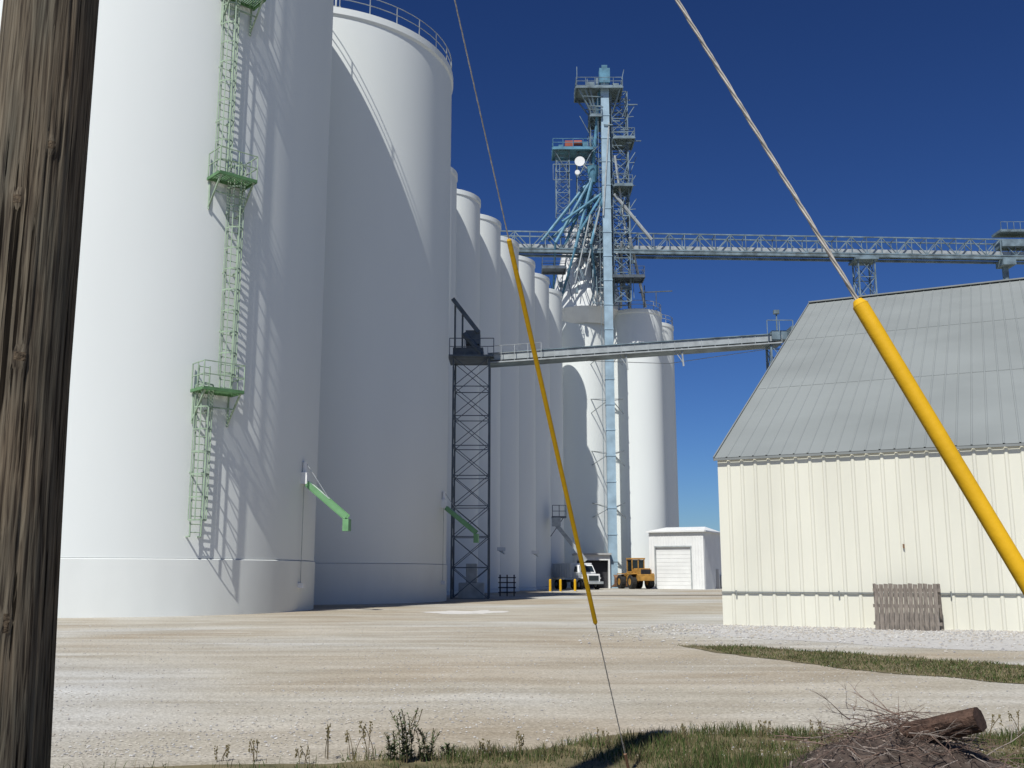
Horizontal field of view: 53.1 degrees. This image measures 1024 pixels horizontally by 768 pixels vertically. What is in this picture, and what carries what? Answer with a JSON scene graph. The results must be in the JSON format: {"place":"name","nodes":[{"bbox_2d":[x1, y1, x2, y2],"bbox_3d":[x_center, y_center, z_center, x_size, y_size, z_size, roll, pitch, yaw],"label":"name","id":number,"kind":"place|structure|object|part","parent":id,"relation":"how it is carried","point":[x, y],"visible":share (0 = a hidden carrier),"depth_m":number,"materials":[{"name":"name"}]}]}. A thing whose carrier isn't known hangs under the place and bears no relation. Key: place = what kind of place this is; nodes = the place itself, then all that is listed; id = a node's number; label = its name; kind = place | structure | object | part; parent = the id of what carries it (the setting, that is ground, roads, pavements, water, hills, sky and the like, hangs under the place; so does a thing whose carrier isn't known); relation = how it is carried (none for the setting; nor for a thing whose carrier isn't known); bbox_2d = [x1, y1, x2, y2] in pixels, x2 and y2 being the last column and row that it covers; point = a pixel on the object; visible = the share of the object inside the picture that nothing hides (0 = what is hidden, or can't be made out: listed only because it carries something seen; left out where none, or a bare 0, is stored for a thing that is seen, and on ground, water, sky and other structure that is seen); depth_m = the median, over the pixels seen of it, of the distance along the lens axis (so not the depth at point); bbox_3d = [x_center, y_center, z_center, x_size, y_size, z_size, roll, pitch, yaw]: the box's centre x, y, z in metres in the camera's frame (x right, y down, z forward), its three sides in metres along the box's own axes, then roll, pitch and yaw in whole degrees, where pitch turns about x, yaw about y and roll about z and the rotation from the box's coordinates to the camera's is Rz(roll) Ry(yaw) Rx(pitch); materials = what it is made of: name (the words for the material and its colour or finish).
{"place":"outdoors","nodes":[
{"label":"outdoors","id":0,"kind":"place"},
{"bbox_2d":[449,298,493,598],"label":"conveyor tower","id":1,"kind":"structure","parent":0,"point":[471,352],"depth_m":67.19,"materials":[{"name":"black metal"}]},
{"bbox_2d":[50,588,1023,767],"bbox_3d":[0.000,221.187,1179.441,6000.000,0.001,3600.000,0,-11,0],"label":"ground","id":2,"kind":"structure","parent":0,"point":[531,613],"depth_m":14.77,"materials":[{"name":"stone"}]},
{"bbox_2d":[0,0,350,617],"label":"grain silo","id":3,"kind":"object","parent":2,"relation":"on","point":[193,416],"visible":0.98,"depth_m":40.13,"materials":[{"name":"white paint"}]},
{"bbox_2d":[214,744,229,761],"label":"dry weed","id":4,"kind":"object","parent":2,"relation":"on","point":[227,749],"visible":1,"depth_m":8.38,"materials":[{"name":"brown plant"}]},
{"bbox_2d":[248,739,259,761],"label":"dry weed","id":5,"kind":"object","parent":2,"relation":"on","point":[257,743],"visible":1,"depth_m":8.37,"materials":[{"name":"brown plant"}]},
{"bbox_2d":[295,745,309,763],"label":"dry weed","id":6,"kind":"object","parent":2,"relation":"on","point":[301,753],"visible":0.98,"depth_m":8.25,"materials":[{"name":"brown plant"}]},
{"bbox_2d":[325,724,330,757],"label":"dry weed","id":7,"kind":"object","parent":2,"relation":"on","point":[328,737],"visible":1,"depth_m":8.47,"materials":[{"name":"brown plant"}]},
{"bbox_2d":[194,0,478,604],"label":"grain silo","id":8,"kind":"object","parent":2,"relation":"on","point":[382,447],"visible":0.45,"depth_m":56.86,"materials":[{"name":"white paint"}]},
{"bbox_2d":[345,730,364,755],"bbox_3d":[-1.336,3.017,8.579,0.250,0.210,0.091,-9,-14,41],"label":"dry weed","id":9,"kind":"object","parent":2,"relation":"on","point":[347,737],"visible":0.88,"depth_m":8.59,"materials":[{"name":"brown plant"}]},
{"bbox_2d":[446,167,457,594],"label":"grain silo","id":10,"kind":"object","parent":2,"relation":"on","point":[453,210],"visible":0.11,"depth_m":79.85,"materials":[{"name":"white paint"}]},
{"bbox_2d":[425,610,507,613],"bbox_3d":[-1.644,9.290,41.723,3.788,0.001,3.861,6,-12,-30],"label":"gravel spill","id":11,"kind":"object","parent":2,"relation":"on","point":[466,612],"visible":1,"depth_m":41.18,"materials":[{"name":"beige gravel"}]},
{"bbox_2d":[454,189,480,593],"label":"grain silo","id":12,"kind":"object","parent":2,"relation":"on","point":[468,252],"visible":0.23,"depth_m":84.67,"materials":[{"name":"white paint"}]},
{"bbox_2d":[478,214,500,592],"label":"grain silo","id":13,"kind":"object","parent":2,"relation":"on","point":[490,266],"visible":0.34,"depth_m":90.57,"materials":[{"name":"white paint"}]},
{"bbox_2d":[498,575,515,595],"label":"steel rack","id":14,"kind":"object","parent":2,"relation":"on","point":[506,582],"visible":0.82,"depth_m":72.65,"materials":[{"name":"black metal"}]},
{"bbox_2d":[500,236,519,591],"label":"grain silo","id":15,"kind":"object","parent":2,"relation":"on","point":[509,434],"visible":0.2,"depth_m":96.17,"materials":[{"name":"white paint"}]},
{"bbox_2d":[519,255,536,590],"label":"grain silo","id":16,"kind":"object","parent":2,"relation":"on","point":[527,518],"visible":0.33,"depth_m":102.03,"materials":[{"name":"white paint"}]},
{"bbox_2d":[497,505,586,579],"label":"inclined conveyor","id":17,"kind":"object","parent":2,"relation":"on","point":[556,521],"visible":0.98,"depth_m":105.78,"materials":[{"name":"metal"}]},
{"bbox_2d":[535,273,551,589],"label":"grain silo","id":18,"kind":"object","parent":2,"relation":"on","point":[543,503],"visible":0.25,"depth_m":108.06,"materials":[{"name":"white paint"}]},
{"bbox_2d":[549,288,564,588],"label":"grain silo","id":19,"kind":"object","parent":2,"relation":"on","point":[556,403],"visible":0.16,"depth_m":114.78,"materials":[{"name":"white paint"}]},
{"bbox_2d":[558,579,562,591],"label":"bollard","id":20,"kind":"object","parent":2,"relation":"on","point":[560,585],"visible":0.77,"depth_m":89.69,"materials":[{"name":"yellow plastic"}]},
{"bbox_2d":[553,563,603,589],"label":"grain truck","id":21,"kind":"object","parent":2,"relation":"on","point":[566,570],"visible":0.88,"depth_m":106.52,"materials":[{"name":"metal"}]},
{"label":"windows and grille","id":22,"kind":"part","parent":21,"relation":"part of","materials":[{"name":"black glass"}]},
{"bbox_2d":[562,321,607,587],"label":"grain silo","id":23,"kind":"object","parent":2,"relation":"on","point":[584,432],"visible":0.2,"depth_m":123.01,"materials":[{"name":"white paint"}]},
{"bbox_2d":[555,220,619,323],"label":"headhouse bin","id":24,"kind":"object","parent":23,"relation":"on","point":[578,308],"visible":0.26,"depth_m":125.28,"materials":[{"name":"white metal"}]},
{"bbox_2d":[572,553,610,587],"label":"unloading shed","id":25,"kind":"structure","parent":2,"relation":"on","point":[600,562],"depth_m":115.91,"materials":[{"name":"white metal"}]},
{"bbox_2d":[577,561,606,587],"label":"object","id":26,"kind":"structure","parent":25,"relation":"in","point":[600,567],"depth_m":116.15,"materials":[{"name":"metal"}]},
{"bbox_2d":[541,65,671,587],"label":"elevator leg","id":27,"kind":"object","parent":2,"relation":"on","point":[604,95],"visible":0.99,"depth_m":124.22,"materials":[{"name":"blue paint"}]},
{"bbox_2d":[501,221,1023,295],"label":"conveyor gallery","id":28,"kind":"object","parent":27,"relation":"attached to","point":[1005,262],"visible":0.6,"depth_m":125.56,"materials":[{"name":"blue metal"}]},
{"bbox_2d":[611,558,654,588],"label":"wheel loader","id":29,"kind":"object","parent":2,"relation":"on","point":[637,574],"visible":0.99,"depth_m":110.11,"materials":[{"name":"metal"}]},
{"bbox_2d":[613,300,666,587],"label":"grain silo","id":30,"kind":"object","parent":2,"relation":"on","point":[640,443],"visible":0.58,"depth_m":123.28,"materials":[{"name":"white paint"}]},
{"bbox_2d":[662,314,678,526],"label":"grain silo","id":31,"kind":"object","parent":2,"relation":"on","point":[670,442],"visible":0.31,"depth_m":130.71,"materials":[{"name":"white paint"}]},
{"bbox_2d":[646,527,721,588],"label":"equipment shed","id":32,"kind":"structure","parent":2,"relation":"on","point":[684,557],"depth_m":108.99,"materials":[{"name":"white metal"}]},
{"bbox_2d":[656,547,690,588],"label":"roller door","id":33,"kind":"structure","parent":32,"relation":"in","point":[669,571],"depth_m":108.79,"materials":[{"name":"white metal"}]},
{"bbox_2d":[716,569,721,588],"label":"side door","id":34,"kind":"structure","parent":32,"relation":"in","point":[717,570],"depth_m":111.45,"materials":[{"name":"grey metal"}]},
{"bbox_2d":[677,643,1023,683],"bbox_3d":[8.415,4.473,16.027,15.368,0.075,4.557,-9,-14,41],"label":"grass strip","id":35,"kind":"object","parent":2,"relation":"on","point":[846,655],"depth_m":17.50,"materials":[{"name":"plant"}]},
{"bbox_2d":[680,624,1023,650],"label":"barn gravel bed","id":36,"kind":"object","parent":2,"relation":"on","point":[999,645],"visible":0.73,"depth_m":24.82,"materials":[{"name":"grey gravel"}]},
{"bbox_2d":[51,623,1023,756],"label":"gravel stones","id":37,"kind":"object","parent":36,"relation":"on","point":[854,631],"visible":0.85,"depth_m":15.35,"materials":[{"name":"beige gravel"}]},
{"bbox_2d":[873,583,943,630],"bbox_3d":[10.958,6.172,28.380,1.770,1.280,0.701,-5,-12,25],"label":"wooden pallet","id":38,"kind":"object","parent":36,"relation":"on","point":[901,611],"visible":0.89,"depth_m":28.21,"materials":[{"name":"wood"}]},
{"bbox_2d":[50,719,1023,767],"bbox_3d":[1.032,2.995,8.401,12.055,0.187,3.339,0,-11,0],"label":"verge grass","id":39,"kind":"structure","parent":0,"point":[738,762],"depth_m":8.56,"materials":[{"name":"plant"}]},
{"bbox_2d":[0,0,98,767],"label":"utility pole","id":40,"kind":"object","parent":39,"relation":"on","point":[47,53],"visible":1,"depth_m":3.43,"materials":[{"name":"brown wood"}]},
{"bbox_2d":[454,0,629,767],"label":"guy wire","id":41,"kind":"object","parent":40,"relation":"attached to","point":[548,413],"visible":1,"depth_m":7.12,"materials":[{"name":"yellow plastic"}]},
{"bbox_2d":[675,0,1023,594],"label":"guy wire","id":42,"kind":"object","parent":40,"relation":"attached to","point":[977,500],"visible":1,"depth_m":2.04,"materials":[{"name":"yellow plastic"}]},
{"bbox_2d":[359,721,373,760],"bbox_3d":[-1.179,2.924,8.396,0.108,0.325,0.227,-5,-12,24],"label":"dry weed","id":43,"kind":"object","parent":39,"relation":"on","point":[370,727],"visible":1,"depth_m":8.39,"materials":[{"name":"brown plant"}]},
{"bbox_2d":[384,730,397,759],"bbox_3d":[-0.992,2.975,8.406,0.164,0.229,0.233,0,-11,0],"label":"weed plant","id":44,"kind":"object","parent":39,"relation":"on","point":[392,746],"visible":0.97,"depth_m":8.38,"materials":[{"name":"green plant"}]},
{"bbox_2d":[389,708,423,762],"bbox_3d":[-0.868,2.860,8.318,0.313,0.423,0.281,0,-11,0],"label":"weed plant","id":45,"kind":"object","parent":39,"relation":"on","point":[405,746],"visible":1,"depth_m":8.31,"materials":[{"name":"green plant"}]},
{"bbox_2d":[415,728,439,761],"bbox_3d":[-0.694,2.948,8.356,0.184,0.263,0.213,6,-12,-31],"label":"weed plant","id":46,"kind":"object","parent":39,"relation":"on","point":[426,747],"visible":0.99,"depth_m":8.36,"materials":[{"name":"green plant"}]},
{"bbox_2d":[438,743,455,758],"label":"weed plant","id":47,"kind":"object","parent":39,"relation":"on","point":[446,746],"visible":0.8,"depth_m":8.47,"materials":[{"name":"green plant"}]},
{"bbox_2d":[479,738,489,752],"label":"dry weed","id":48,"kind":"object","parent":39,"relation":"on","point":[482,744],"visible":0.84,"depth_m":8.58,"materials":[{"name":"brown plant"}]},
{"bbox_2d":[516,731,523,757],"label":"dry weed","id":49,"kind":"object","parent":39,"relation":"on","point":[519,742],"visible":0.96,"depth_m":8.53,"materials":[{"name":"brown plant"}]},
{"bbox_2d":[595,727,608,748],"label":"dry weed","id":50,"kind":"object","parent":39,"relation":"on","point":[603,734],"visible":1,"depth_m":8.98,"materials":[{"name":"brown plant"}]},
{"bbox_2d":[681,723,686,742],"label":"dry weed","id":51,"kind":"object","parent":39,"relation":"on","point":[683,733],"visible":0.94,"depth_m":9.17,"materials":[{"name":"brown plant"}]},
{"bbox_2d":[757,720,770,746],"bbox_3d":[2.227,3.106,9.104,0.166,0.227,0.076,4,-11,-21],"label":"dry weed","id":52,"kind":"object","parent":39,"relation":"on","point":[764,722],"visible":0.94,"depth_m":9.10,"materials":[{"name":"brown plant"}]},
{"bbox_2d":[810,719,823,749],"bbox_3d":[2.520,2.937,8.449,0.044,0.320,0.124,8,-13,-38],"label":"dry weed","id":53,"kind":"object","parent":39,"relation":"on","point":[819,730],"visible":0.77,"depth_m":8.45,"materials":[{"name":"brown plant"}]},
{"bbox_2d":[769,676,1023,767],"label":"brush pile","id":54,"kind":"object","parent":39,"relation":"on","point":[880,747],"visible":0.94,"depth_m":7.73,"materials":[{"name":"brown plant"}]},
{"bbox_2d":[887,707,986,742],"bbox_3d":[3.218,2.632,7.797,0.201,0.389,0.746,10,-14,-43],"label":"cut log","id":55,"kind":"object","parent":54,"relation":"on","point":[972,720],"visible":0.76,"depth_m":7.65,"materials":[{"name":"brown wood"}]},
{"bbox_2d":[985,714,1002,748],"bbox_3d":[4.185,3.031,8.929,0.182,0.311,0.124,-4,-11,22],"label":"dry weed","id":56,"kind":"object","parent":39,"relation":"on","point":[993,721],"visible":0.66,"depth_m":8.89,"materials":[{"name":"brown plant"}]},
{"bbox_2d":[1008,710,1023,748],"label":"dry weed","id":57,"kind":"object","parent":39,"relation":"on","point":[1009,717],"visible":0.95,"depth_m":8.80,"materials":[{"name":"brown plant"}]},
{"bbox_2d":[487,310,793,370],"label":"conveyor bridge","id":58,"kind":"structure","parent":0,"point":[772,340],"depth_m":67.89,"materials":[{"name":"grey metal"}]},
{"bbox_2d":[333,0,1023,531],"label":"sky","id":59,"kind":"structure","parent":0,"point":[883,118],"materials":[{"name":"blue"}]},
{"bbox_2d":[713,277,1023,630],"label":"storage barn","id":60,"kind":"structure","parent":0,"point":[840,492],"depth_m":30.89,"materials":[{"name":"metal"}]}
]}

